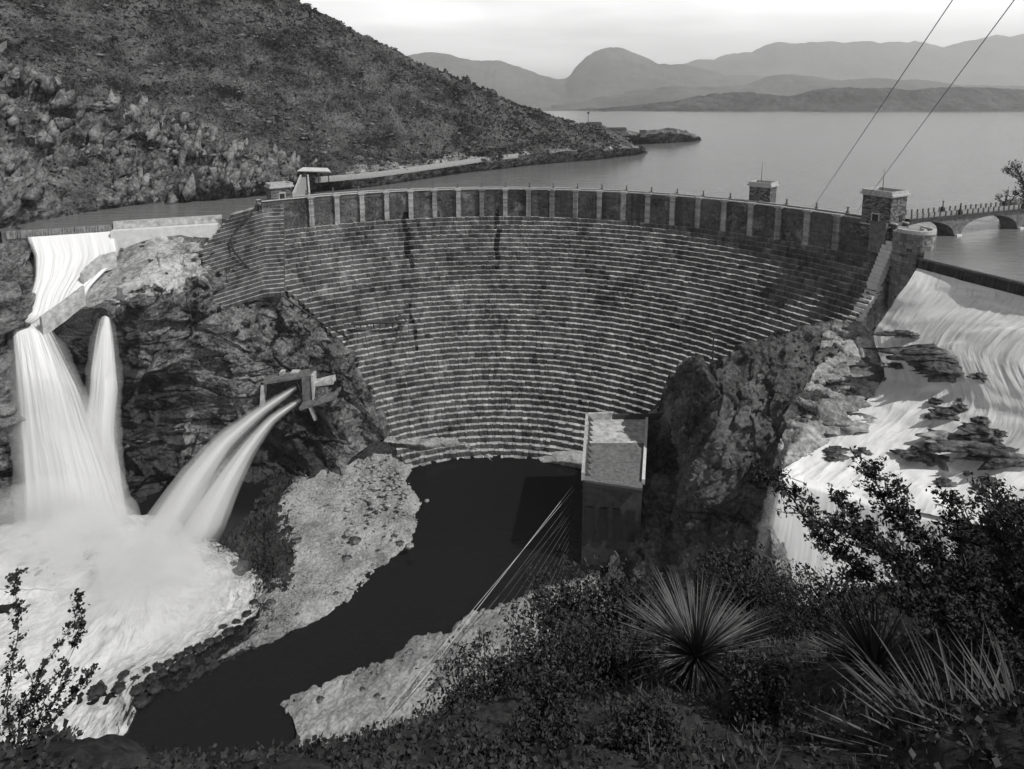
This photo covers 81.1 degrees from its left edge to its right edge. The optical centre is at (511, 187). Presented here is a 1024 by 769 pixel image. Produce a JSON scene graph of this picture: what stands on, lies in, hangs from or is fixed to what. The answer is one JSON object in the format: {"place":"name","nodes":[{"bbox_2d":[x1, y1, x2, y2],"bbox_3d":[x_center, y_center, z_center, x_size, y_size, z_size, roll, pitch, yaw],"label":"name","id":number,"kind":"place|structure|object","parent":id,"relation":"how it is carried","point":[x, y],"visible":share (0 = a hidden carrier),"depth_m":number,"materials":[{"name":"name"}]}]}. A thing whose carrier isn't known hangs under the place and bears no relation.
{"place":"outdoors","nodes":[
{"label":"outdoors","id":0,"kind":"place"},
{"bbox_2d":[0,223,35,521],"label":"cliff","id":1,"kind":"structure","parent":0,"point":[16,307],"depth_m":157.43,"materials":[{"name":"stone"}]},
{"bbox_2d":[25,231,115,324],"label":"white water","id":2,"kind":"structure","parent":0,"point":[63,261],"depth_m":181.35,"materials":[{"name":"liquid"}]},
{"bbox_2d":[14,323,127,531],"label":"waterfall","id":3,"kind":"structure","parent":0,"point":[69,485],"depth_m":154.52,"materials":[{"name":"liquid"}]},
{"bbox_2d":[87,316,125,513],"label":"waterfall","id":4,"kind":"structure","parent":0,"point":[101,405],"depth_m":160.66,"materials":[{"name":"liquid"}]},
{"bbox_2d":[0,514,262,747],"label":"white water","id":5,"kind":"structure","parent":0,"point":[151,598],"depth_m":128.81,"materials":[{"name":"liquid"}]},
{"bbox_2d":[11,235,389,505],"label":"gorge rock","id":6,"kind":"object","parent":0,"point":[159,395],"visible":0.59,"depth_m":175.52,"materials":[{"name":"stone"}]},
{"bbox_2d":[1,224,113,248],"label":"weir","id":7,"kind":"object","parent":6,"relation":"on","point":[3,235],"visible":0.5,"depth_m":183.92,"materials":[{"name":"concrete"}]},
{"bbox_2d":[5,225,111,238],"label":"weir overflow","id":8,"kind":"object","parent":7,"relation":"on","point":[50,232],"visible":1,"depth_m":187.47,"materials":[{"name":"liquid"}]},
{"bbox_2d":[39,286,85,334],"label":"training wall","id":9,"kind":"structure","parent":6,"relation":"on","point":[62,311],"depth_m":164.63,"materials":[{"name":"concrete"}]},
{"bbox_2d":[80,251,116,283],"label":"training wall","id":10,"kind":"structure","parent":6,"relation":"on","point":[93,268],"depth_m":180.60,"materials":[{"name":"concrete"}]},
{"bbox_2d":[116,276,146,300],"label":"buttress","id":11,"kind":"structure","parent":6,"relation":"on","point":[129,286],"depth_m":170.62,"materials":[{"name":"concrete"}]},
{"bbox_2d":[110,223,218,251],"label":"spillway slab","id":12,"kind":"structure","parent":6,"relation":"on","point":[124,238],"depth_m":195.21,"materials":[{"name":"concrete"}]},
{"bbox_2d":[113,215,221,228],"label":"weir","id":13,"kind":"object","parent":6,"relation":"on","point":[156,222],"visible":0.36,"depth_m":198.68,"materials":[{"name":"concrete"}]},
{"bbox_2d":[25,241,374,452],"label":"rubble","id":14,"kind":"object","parent":6,"relation":"on","point":[127,446],"visible":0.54,"depth_m":176.79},
{"bbox_2d":[260,369,340,420],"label":"outlet works","id":15,"kind":"structure","parent":6,"relation":"on","point":[311,382],"depth_m":176.98,"materials":[{"name":"concrete"}]},
{"bbox_2d":[295,379,301,390],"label":"outlet valve","id":16,"kind":"object","parent":15,"relation":"attached to","point":[298,385],"visible":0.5,"depth_m":177.57,"materials":[{"name":"black metal"}]},
{"bbox_2d":[157,387,295,533],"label":"water jet","id":17,"kind":"object","parent":16,"relation":"attached to","point":[173,516],"visible":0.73,"depth_m":163.01},
{"bbox_2d":[192,399,300,537],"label":"water jet","id":18,"kind":"object","parent":16,"relation":"attached to","point":[203,524],"visible":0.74,"depth_m":159.88},
{"bbox_2d":[162,472,299,691],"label":"gravel bar","id":19,"kind":"object","parent":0,"point":[261,550],"visible":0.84,"depth_m":144.19,"materials":[{"name":"gravel"}]},
{"bbox_2d":[179,654,195,668],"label":"boulder","id":20,"kind":"object","parent":19,"relation":"on","point":[188,660],"visible":1,"depth_m":115.93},
{"bbox_2d":[192,642,205,653],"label":"boulder","id":21,"kind":"object","parent":19,"relation":"on","point":[198,648],"visible":1,"depth_m":118.75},
{"bbox_2d":[294,177,308,195],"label":"road","id":22,"kind":"structure","parent":0,"point":[302,187],"depth_m":235.31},
{"bbox_2d":[0,0,646,227],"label":"hill","id":23,"kind":"structure","parent":0,"point":[341,125],"depth_m":307.22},
{"bbox_2d":[0,41,317,224],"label":"rock slabs","id":24,"kind":"object","parent":23,"relation":"on","point":[62,99],"visible":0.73,"depth_m":238.18,"materials":[{"name":"stone"}]},
{"bbox_2d":[297,167,330,181],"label":"shelter","id":25,"kind":"object","parent":23,"relation":"on","point":[308,169],"visible":0.83,"depth_m":256.72,"materials":[{"name":"concrete"}]},
{"bbox_2d":[0,0,645,200],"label":"scrub","id":26,"kind":"object","parent":23,"relation":"on","point":[288,13],"visible":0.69,"depth_m":365.94,"materials":[{"name":"grey plant"}]},
{"bbox_2d":[0,0,647,223],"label":"rubble","id":27,"kind":"object","parent":23,"relation":"on","point":[96,107],"visible":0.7,"depth_m":299.20,"materials":[{"name":"stone"}]},
{"bbox_2d":[216,440,494,660],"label":"gravel bar","id":28,"kind":"object","parent":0,"point":[323,561],"visible":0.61,"depth_m":148.51,"materials":[{"name":"gravel"}]},
{"bbox_2d":[240,443,420,651],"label":"cobbles","id":29,"kind":"object","parent":28,"relation":"on","point":[331,600],"visible":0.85,"depth_m":143.50,"materials":[{"name":"stone"}]},
{"bbox_2d":[312,154,517,182],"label":"road","id":30,"kind":"structure","parent":0,"point":[381,173],"depth_m":291.52,"materials":[{"name":"concrete"}]},
{"bbox_2d":[383,436,492,460],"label":"gravel bar","id":31,"kind":"object","parent":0,"point":[433,442],"visible":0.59,"depth_m":183.85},
{"bbox_2d":[380,492,571,719],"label":"power line","id":32,"kind":"object","parent":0,"point":[471,611],"visible":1,"depth_m":114.67,"materials":[{"name":"metal"}]},
{"bbox_2d":[392,486,572,718],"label":"power line","id":33,"kind":"object","parent":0,"point":[479,605],"visible":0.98,"depth_m":116.73,"materials":[{"name":"metal"}]},
{"bbox_2d":[398,516,568,709],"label":"power line","id":34,"kind":"object","parent":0,"point":[480,616],"visible":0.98,"depth_m":116.00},
{"bbox_2d":[0,439,992,760],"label":"river","id":35,"kind":"structure","parent":0,"point":[480,521],"depth_m":135.06,"materials":[{"name":"black liquid"}]},
{"bbox_2d":[87,682,106,700],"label":"boulder","id":36,"kind":"object","parent":35,"relation":"in","point":[97,690],"visible":1,"depth_m":109.99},
{"bbox_2d":[110,680,126,693],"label":"boulder","id":37,"kind":"object","parent":35,"relation":"in","point":[118,687],"visible":1,"depth_m":110.83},
{"bbox_2d":[130,681,147,696],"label":"boulder","id":38,"kind":"object","parent":35,"relation":"in","point":[138,688],"visible":0.88,"depth_m":110.35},
{"bbox_2d":[131,692,153,708],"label":"boulder","id":39,"kind":"object","parent":35,"relation":"in","point":[140,701],"visible":1,"depth_m":108.30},
{"bbox_2d":[144,672,159,684],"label":"boulder","id":40,"kind":"object","parent":35,"relation":"in","point":[150,677],"visible":0.76,"depth_m":112.60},
{"bbox_2d":[145,679,163,695],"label":"boulder","id":41,"kind":"object","parent":35,"relation":"in","point":[153,688],"visible":0.99,"depth_m":110.60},
{"bbox_2d":[280,572,629,746],"bbox_3d":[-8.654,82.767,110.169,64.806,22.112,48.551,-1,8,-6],"label":"cobbles","id":42,"kind":"object","parent":35,"relation":"in","point":[408,652],"visible":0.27,"depth_m":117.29,"materials":[{"name":"gravel"}]},
{"bbox_2d":[193,182,908,467],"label":"dam","id":43,"kind":"structure","parent":35,"relation":"in","point":[542,321],"depth_m":202.01,"materials":[{"name":"stone"}]},
{"bbox_2d":[264,181,293,208],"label":"gate tower","id":44,"kind":"structure","parent":43,"relation":"on","point":[279,190],"depth_m":208.17,"materials":[{"name":"stone"}]},
{"bbox_2d":[230,206,346,336],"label":"pipe","id":45,"kind":"object","parent":43,"relation":"on","point":[248,267],"visible":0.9,"depth_m":192.73,"materials":[{"name":"black metal"}]},
{"bbox_2d":[351,314,406,338],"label":"walkway","id":46,"kind":"structure","parent":43,"relation":"attached to","point":[378,322],"depth_m":199.39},
{"bbox_2d":[747,162,778,202],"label":"gate tower","id":47,"kind":"structure","parent":43,"relation":"on","point":[764,190],"depth_m":203.61,"materials":[{"name":"stone"}]},
{"bbox_2d":[813,0,952,206],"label":"cable","id":48,"kind":"object","parent":43,"relation":"attached to","point":[894,86],"visible":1,"depth_m":80.74,"materials":[{"name":"metal"}]},
{"bbox_2d":[860,169,910,240],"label":"gate tower","id":49,"kind":"structure","parent":43,"relation":"on","point":[884,204],"depth_m":168.58,"materials":[{"name":"stone"}]},
{"bbox_2d":[887,226,936,307],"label":"bastion","id":50,"kind":"object","parent":43,"relation":"on","point":[905,255],"visible":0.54,"depth_m":160.75,"materials":[{"name":"stone"}]},
{"bbox_2d":[538,451,582,468],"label":"gravel bar","id":51,"kind":"object","parent":35,"relation":"in","point":[570,458],"visible":0.47,"depth_m":180.38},
{"bbox_2d":[0,111,1023,281],"bbox_3d":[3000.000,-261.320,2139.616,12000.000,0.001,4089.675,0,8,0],"label":"lake","id":52,"kind":"structure","parent":0,"point":[952,159],"depth_m":360.49,"materials":[{"name":"grey liquid"}]},
{"bbox_2d":[621,127,700,142],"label":"headland","id":53,"kind":"structure","parent":52,"relation":"in","point":[666,135],"depth_m":584.84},
{"bbox_2d":[868,197,1023,252],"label":"arch bridge","id":54,"kind":"structure","parent":52,"relation":"in","point":[954,222],"depth_m":177.41,"materials":[{"name":"concrete"}]},
{"bbox_2d":[0,536,1023,768],"bbox_3d":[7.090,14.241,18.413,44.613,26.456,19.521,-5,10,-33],"label":"slope","id":55,"kind":"structure","parent":0,"point":[117,750],"depth_m":7.54,"materials":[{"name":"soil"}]},
{"bbox_2d":[0,567,100,749],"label":"bush","id":56,"kind":"object","parent":55,"relation":"on","point":[79,623],"visible":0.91,"depth_m":6.84,"materials":[{"name":"black plant"}]},
{"bbox_2d":[393,684,467,726],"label":"bush","id":57,"kind":"object","parent":55,"relation":"on","point":[452,697],"visible":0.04,"depth_m":12.40,"materials":[{"name":"black plant"}]},
{"bbox_2d":[425,624,536,707],"bbox_3d":[-0.744,11.525,14.039,2.772,1.727,3.206,0,8,0],"label":"bush","id":58,"kind":"object","parent":55,"relation":"on","point":[481,677],"visible":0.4,"depth_m":14.51,"materials":[{"name":"grey plant"}]},
{"bbox_2d":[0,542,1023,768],"bbox_3d":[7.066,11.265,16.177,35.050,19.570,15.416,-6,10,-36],"label":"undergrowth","id":59,"kind":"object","parent":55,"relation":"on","point":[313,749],"visible":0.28,"depth_m":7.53,"materials":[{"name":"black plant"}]},
{"bbox_2d":[454,598,601,702],"bbox_3d":[0.392,9.930,12.401,3.181,1.668,2.928,0,8,0],"label":"bush","id":60,"kind":"object","parent":55,"relation":"on","point":[517,677],"visible":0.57,"depth_m":12.61,"materials":[{"name":"grey plant"}]},
{"bbox_2d":[502,654,598,746],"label":"bush","id":61,"kind":"object","parent":55,"relation":"on","point":[550,709],"visible":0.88,"depth_m":8.57,"materials":[{"name":"black plant"}]},
{"bbox_2d":[505,550,635,654],"bbox_3d":[1.779,12.378,17.406,4.001,2.396,3.945,0,8,0],"label":"bush","id":62,"kind":"object","parent":55,"relation":"on","point":[564,610],"visible":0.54,"depth_m":17.66,"materials":[{"name":"grey plant"}]},
{"bbox_2d":[551,612,681,704],"bbox_3d":[2.118,9.091,11.583,2.168,1.497,2.666,-4,9,-25],"label":"bush","id":63,"kind":"object","parent":55,"relation":"on","point":[609,668],"visible":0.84,"depth_m":11.54,"materials":[{"name":"black plant"}]},
{"bbox_2d":[550,554,682,642],"bbox_3d":[3.329,12.569,17.886,3.535,2.363,5.020,-5,9,-31],"label":"bush","id":64,"kind":"object","parent":55,"relation":"on","point":[617,617],"visible":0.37,"depth_m":18.16,"materials":[{"name":"black plant"}]},
{"bbox_2d":[595,687,687,764],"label":"bush","id":65,"kind":"object","parent":55,"relation":"on","point":[632,728],"visible":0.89,"depth_m":7.49,"materials":[{"name":"black plant"}]},
{"bbox_2d":[610,562,789,694],"bbox_3d":[3.704,9.437,12.016,3.697,3.371,3.754,0,8,0],"label":"sotol","id":66,"kind":"object","parent":55,"relation":"on","point":[702,639],"visible":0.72,"depth_m":12.04,"materials":[{"name":"grey plant"}]},
{"bbox_2d":[683,530,818,615],"bbox_3d":[8.453,14.330,20.970,5.005,2.599,5.054,0,8,0],"label":"bush","id":67,"kind":"object","parent":55,"relation":"on","point":[743,588],"visible":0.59,"depth_m":21.67,"materials":[{"name":"black plant"}]},
{"bbox_2d":[718,645,797,730],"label":"bush","id":68,"kind":"object","parent":55,"relation":"on","point":[751,701],"visible":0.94,"depth_m":9.09,"materials":[{"name":"black plant"}]},
{"bbox_2d":[734,554,833,644],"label":"bush","id":69,"kind":"object","parent":55,"relation":"on","point":[790,602],"visible":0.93,"depth_m":15.69,"materials":[{"name":"black plant"}]},
{"bbox_2d":[782,542,892,639],"bbox_3d":[8.348,10.765,15.518,3.136,1.731,3.723,0,8,0],"label":"bush","id":70,"kind":"object","parent":55,"relation":"on","point":[844,588],"visible":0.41,"depth_m":15.69,"materials":[{"name":"black plant"}]},
{"bbox_2d":[787,572,936,690],"bbox_3d":[5.835,7.460,9.602,2.598,1.814,2.839,0,8,0],"label":"sotol","id":71,"kind":"object","parent":55,"relation":"on","point":[872,647],"visible":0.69,"depth_m":9.73,"materials":[{"name":"grey plant"}]},
{"bbox_2d":[747,445,1002,639],"bbox_3d":[6.036,6.238,9.838,5.256,4.549,1.633,-2,8,-14],"label":"bush","id":72,"kind":"object","parent":55,"relation":"on","point":[865,540],"visible":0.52,"depth_m":9.74,"materials":[{"name":"black plant"}]},
{"bbox_2d":[790,609,1022,766],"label":"sotol","id":73,"kind":"object","parent":55,"relation":"on","point":[878,695],"visible":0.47,"depth_m":7.03,"materials":[{"name":"grey plant"}]},
{"bbox_2d":[872,471,1023,678],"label":"bush","id":74,"kind":"object","parent":55,"relation":"on","point":[1005,516],"visible":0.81,"depth_m":8.20,"materials":[{"name":"black plant"}]},
{"bbox_2d":[880,617,1022,732],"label":"sotol","id":75,"kind":"object","parent":55,"relation":"on","point":[987,685],"visible":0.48,"depth_m":6.50,"materials":[{"name":"grey plant"}]},
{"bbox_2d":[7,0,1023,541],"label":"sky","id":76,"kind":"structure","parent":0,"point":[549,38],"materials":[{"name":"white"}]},
{"bbox_2d":[527,106,597,110],"bbox_3d":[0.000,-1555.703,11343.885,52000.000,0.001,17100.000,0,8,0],"label":"land","id":77,"kind":"structure","parent":0,"point":[546,108],"depth_m":4274.41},
{"bbox_2d":[408,47,766,105],"bbox_3d":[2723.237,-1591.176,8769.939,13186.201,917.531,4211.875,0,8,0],"label":"mountain","id":78,"kind":"structure","parent":0,"point":[609,71],"depth_m":8074.04,"materials":[{"name":"stone"}]},
{"bbox_2d":[601,320,883,623],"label":"gorge rock","id":79,"kind":"object","parent":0,"point":[727,413],"visible":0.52,"depth_m":135.71,"materials":[{"name":"stone"}]},
{"bbox_2d":[581,407,663,565],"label":"powerhouse","id":80,"kind":"structure","parent":79,"relation":"on","point":[613,463],"depth_m":140.64,"materials":[{"name":"concrete"}]},
{"bbox_2d":[585,506,592,538],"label":"window","id":81,"kind":"structure","parent":80,"relation":"in","point":[588,509],"depth_m":139.48,"materials":[{"name":"glass"}]},
{"bbox_2d":[599,507,606,539],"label":"window","id":82,"kind":"structure","parent":80,"relation":"in","point":[602,510],"depth_m":139.14,"materials":[{"name":"glass"}]},
{"bbox_2d":[613,508,620,540],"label":"window","id":83,"kind":"structure","parent":80,"relation":"in","point":[616,511],"depth_m":138.80,"materials":[{"name":"glass"}]},
{"bbox_2d":[627,509,635,542],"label":"window","id":84,"kind":"structure","parent":80,"relation":"in","point":[631,514],"depth_m":138.47,"materials":[{"name":"glass"}]},
{"bbox_2d":[635,321,872,597],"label":"rubble","id":85,"kind":"object","parent":79,"relation":"on","point":[750,487],"visible":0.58,"depth_m":137.51,"materials":[{"name":"stone"}]},
{"bbox_2d":[756,320,881,606],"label":"rock shelf","id":86,"kind":"object","parent":79,"relation":"on","point":[799,440],"visible":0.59,"depth_m":131.20,"materials":[{"name":"stone"}]},
{"bbox_2d":[551,74,1023,107],"bbox_3d":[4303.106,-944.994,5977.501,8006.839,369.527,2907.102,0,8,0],"label":"hills","id":87,"kind":"structure","parent":0,"point":[787,84],"depth_m":5681.42,"materials":[{"name":"stone"}]},
{"bbox_2d":[579,87,1023,110],"bbox_3d":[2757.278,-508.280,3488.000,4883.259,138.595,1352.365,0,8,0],"label":"hills","id":88,"kind":"structure","parent":0,"point":[928,99],"depth_m":3029.11,"materials":[{"name":"stone"}]},
{"bbox_2d":[685,34,1023,85],"bbox_3d":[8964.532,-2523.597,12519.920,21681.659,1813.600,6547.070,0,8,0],"label":"mountain","id":89,"kind":"structure","parent":0,"point":[996,60],"depth_m":11642.01,"materials":[{"name":"stone"}]},
{"bbox_2d":[758,477,957,604],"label":"waterfall","id":90,"kind":"structure","parent":0,"point":[789,530],"depth_m":107.89,"materials":[{"name":"liquid"}]},
{"bbox_2d":[782,268,1023,528],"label":"white water","id":91,"kind":"structure","parent":0,"point":[974,328],"depth_m":123.56,"materials":[{"name":"liquid"}]},
{"bbox_2d":[821,446,849,453],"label":"rock","id":92,"kind":"object","parent":91,"relation":"in","point":[836,449],"visible":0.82,"depth_m":118.83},
{"bbox_2d":[822,452,849,461],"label":"rock","id":93,"kind":"object","parent":91,"relation":"in","point":[830,457],"visible":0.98,"depth_m":116.42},
{"bbox_2d":[889,445,936,461],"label":"rock ledge","id":94,"kind":"object","parent":91,"relation":"in","point":[908,455],"visible":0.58,"depth_m":114.50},
{"bbox_2d":[914,452,951,471],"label":"rock ledge","id":95,"kind":"object","parent":91,"relation":"in","point":[932,459],"visible":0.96,"depth_m":111.84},
{"bbox_2d":[932,477,956,486],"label":"rock","id":96,"kind":"object","parent":91,"relation":"in","point":[943,482],"visible":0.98,"depth_m":107.25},
{"bbox_2d":[966,373,987,382],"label":"rock","id":97,"kind":"object","parent":91,"relation":"in","point":[981,376],"visible":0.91,"depth_m":122.07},
{"bbox_2d":[969,416,990,426],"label":"rock","id":98,"kind":"object","parent":91,"relation":"in","point":[982,420],"visible":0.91,"depth_m":115.11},
{"bbox_2d":[978,476,1005,485],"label":"rock","id":99,"kind":"object","parent":91,"relation":"in","point":[984,480],"visible":0.59,"depth_m":104.78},
{"bbox_2d":[857,0,1013,211],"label":"cable","id":100,"kind":"object","parent":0,"point":[949,87],"visible":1,"depth_m":79.53,"materials":[{"name":"metal"}]},
{"bbox_2d":[1007,198,1023,204],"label":"bank","id":101,"kind":"structure","parent":0,"point":[1016,202],"depth_m":211.85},
{"bbox_2d":[994,187,1017,204],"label":"tree","id":102,"kind":"object","parent":101,"relation":"on","point":[1006,195],"visible":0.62,"depth_m":207.49,"materials":[{"name":"black plant"}]},
{"bbox_2d":[1001,159,1023,201],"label":"tree","id":103,"kind":"object","parent":101,"relation":"on","point":[1015,175],"visible":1,"depth_m":194.41,"materials":[{"name":"black plant"}]},
{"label":"spillway bed","id":104,"kind":"structure","parent":0,"visible":0},
{"bbox_2d":[802,413,877,435],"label":"rock ledge","id":105,"kind":"object","parent":104,"relation":"on","point":[846,425],"visible":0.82,"depth_m":125.02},
{"bbox_2d":[871,330,919,338],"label":"rock ledge","id":106,"kind":"object","parent":104,"relation":"on","point":[902,333],"visible":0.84,"depth_m":140.62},
{"bbox_2d":[860,344,958,365],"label":"rock ledge","id":107,"kind":"object","parent":104,"relation":"on","point":[926,353],"visible":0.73,"depth_m":130.97,"materials":[{"name":"stone"}]},
{"bbox_2d":[905,360,964,382],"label":"rock ledge","id":108,"kind":"object","parent":104,"relation":"on","point":[939,371],"visible":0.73,"depth_m":127.21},
{"bbox_2d":[915,428,965,450],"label":"rock ledge","id":109,"kind":"object","parent":104,"relation":"on","point":[930,435],"visible":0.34,"depth_m":116.17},
{"bbox_2d":[924,406,959,420],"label":"rock ledge","id":110,"kind":"object","parent":104,"relation":"on","point":[942,413],"visible":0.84,"depth_m":120.52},
{"bbox_2d":[915,258,1023,282],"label":"weir","id":111,"kind":"object","parent":104,"relation":"on","point":[917,259],"visible":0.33,"depth_m":142.36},
{"bbox_2d":[916,259,1023,296],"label":"weir overflow","id":112,"kind":"object","parent":111,"relation":"on","point":[1005,285],"visible":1,"depth_m":138.79,"materials":[{"name":"concrete"}]},
{"bbox_2d":[922,439,1023,469],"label":"rock ledge","id":113,"kind":"object","parent":104,"relation":"on","point":[994,455],"visible":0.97,"depth_m":107.87,"materials":[{"name":"stone"}]},
{"bbox_2d":[955,422,1003,441],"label":"rock ledge","id":114,"kind":"object","parent":104,"relation":"on","point":[976,431],"visible":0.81,"depth_m":112.47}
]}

